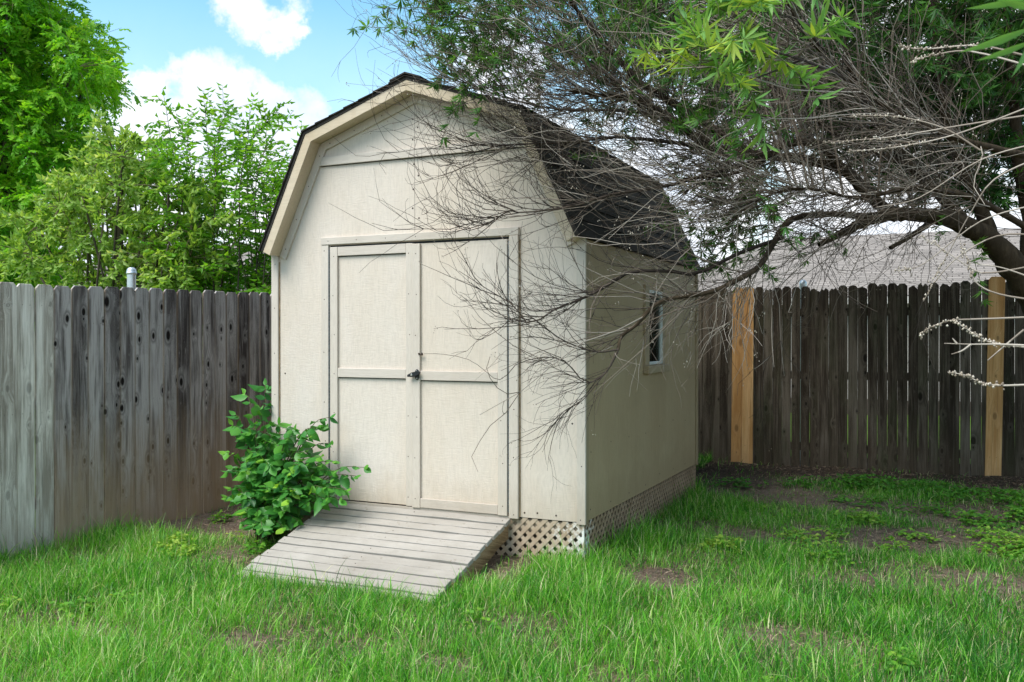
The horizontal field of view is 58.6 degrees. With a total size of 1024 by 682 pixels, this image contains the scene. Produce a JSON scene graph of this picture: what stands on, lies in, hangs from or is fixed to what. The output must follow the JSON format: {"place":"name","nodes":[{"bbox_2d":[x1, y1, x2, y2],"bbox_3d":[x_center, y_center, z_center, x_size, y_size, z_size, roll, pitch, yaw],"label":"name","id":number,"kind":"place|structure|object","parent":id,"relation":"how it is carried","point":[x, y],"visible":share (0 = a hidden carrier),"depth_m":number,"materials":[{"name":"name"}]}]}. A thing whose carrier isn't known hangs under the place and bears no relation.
{"place":"outdoors","nodes":[
{"label":"outdoors","id":0,"kind":"place"},
{"bbox_2d":[0,399,1023,681],"bbox_3d":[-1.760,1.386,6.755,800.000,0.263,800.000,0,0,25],"label":"ground","id":1,"kind":"structure","parent":0,"point":[730,469],"depth_m":5.65,"materials":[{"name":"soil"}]},
{"bbox_2d":[0,0,152,288],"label":"broadleaf tree","id":2,"kind":"object","parent":1,"relation":"on","point":[64,62],"visible":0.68,"depth_m":12.92,"materials":[{"name":"green plant"}]},
{"bbox_2d":[0,267,271,560],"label":"picket fence","id":3,"kind":"object","parent":1,"relation":"on","point":[122,400],"visible":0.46,"depth_m":7.01,"materials":[{"name":"grey wood"}]},
{"bbox_2d":[78,244,267,290],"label":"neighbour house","id":4,"kind":"structure","parent":1,"relation":"on","point":[244,257],"depth_m":22.52,"materials":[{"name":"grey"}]},
{"bbox_2d":[218,378,370,542],"bbox_3d":[-1.608,0.870,6.348,1.403,1.184,0.532,0,0,40],"label":"hackberry shrub","id":5,"kind":"object","parent":1,"relation":"on","point":[282,501],"visible":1,"depth_m":6.34,"materials":[{"name":"green plant"}]},
{"bbox_2d":[233,502,510,604],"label":"entry ramp","id":6,"kind":"structure","parent":1,"relation":"on","point":[377,541],"depth_m":5.73,"materials":[{"name":"paint"}]},
{"bbox_2d":[258,72,700,560],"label":"garden shed","id":7,"kind":"structure","parent":1,"relation":"on","point":[353,349],"depth_m":6.25,"materials":[{"name":"paint"}]},
{"bbox_2d":[329,243,414,505],"bbox_3d":[-0.990,0.230,6.395,0.695,1.804,0.042,0,0,25],"label":"door","id":8,"kind":"structure","parent":7,"relation":"in","point":[370,314],"depth_m":6.39,"materials":[{"name":"paint"}]},
{"bbox_2d":[407,239,508,515],"bbox_3d":[-0.361,0.238,6.078,0.750,1.806,0.071,0,0,25],"label":"door","id":9,"kind":"structure","parent":7,"relation":"in","point":[450,394],"depth_m":6.09,"materials":[{"name":"paint"}]},
{"bbox_2d":[650,290,662,364],"bbox_3d":[1.115,-0.106,7.157,0.031,0.575,0.390,0,0,25],"label":"window","id":10,"kind":"structure","parent":7,"relation":"in","point":[661,324],"depth_m":7.29,"materials":[{"name":"white metal"}]},
{"bbox_2d":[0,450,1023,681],"bbox_3d":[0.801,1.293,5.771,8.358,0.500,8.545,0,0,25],"label":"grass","id":11,"kind":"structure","parent":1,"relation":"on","point":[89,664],"depth_m":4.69,"materials":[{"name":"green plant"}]},
{"bbox_2d":[0,473,1023,681],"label":"ground cover","id":12,"kind":"object","parent":1,"relation":"on","point":[996,539],"visible":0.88,"depth_m":6.43,"materials":[{"name":"brown soil"}]},
{"bbox_2d":[327,0,1023,493],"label":"chaste tree","id":13,"kind":"object","parent":1,"relation":"on","point":[887,92],"visible":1,"depth_m":5.30,"materials":[{"name":"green plant"}]},
{"bbox_2d":[697,228,1020,402],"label":"neighbour house","id":14,"kind":"structure","parent":1,"relation":"on","point":[958,271],"depth_m":22.48,"materials":[{"name":"grey"}]},
{"bbox_2d":[698,276,1023,476],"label":"picket fence","id":15,"kind":"object","parent":1,"relation":"on","point":[923,427],"visible":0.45,"depth_m":9.04,"materials":[{"name":"brown wood"}]},
{"bbox_2d":[18,0,1023,276],"label":"sky","id":16,"kind":"structure","parent":0,"point":[282,50],"materials":[{"name":"blue"}]},
{"bbox_2d":[809,415,981,463],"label":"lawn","id":17,"kind":"structure","parent":0,"point":[959,458],"depth_m":12.34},
{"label":"lawn","id":18,"kind":"structure","parent":0,"visible":0},
{"bbox_2d":[0,103,239,292],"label":"broadleaf tree","id":19,"kind":"object","parent":18,"relation":"on","point":[81,198],"visible":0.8,"depth_m":9.89,"materials":[{"name":"green plant"}]},
{"bbox_2d":[120,82,308,294],"bbox_3d":[-3.318,-0.692,10.120,2.747,4.329,2.271,0,0,-3],"label":"elm sapling","id":20,"kind":"object","parent":18,"relation":"on","point":[258,279],"visible":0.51,"depth_m":9.77,"materials":[{"name":"green plant"}]}
]}

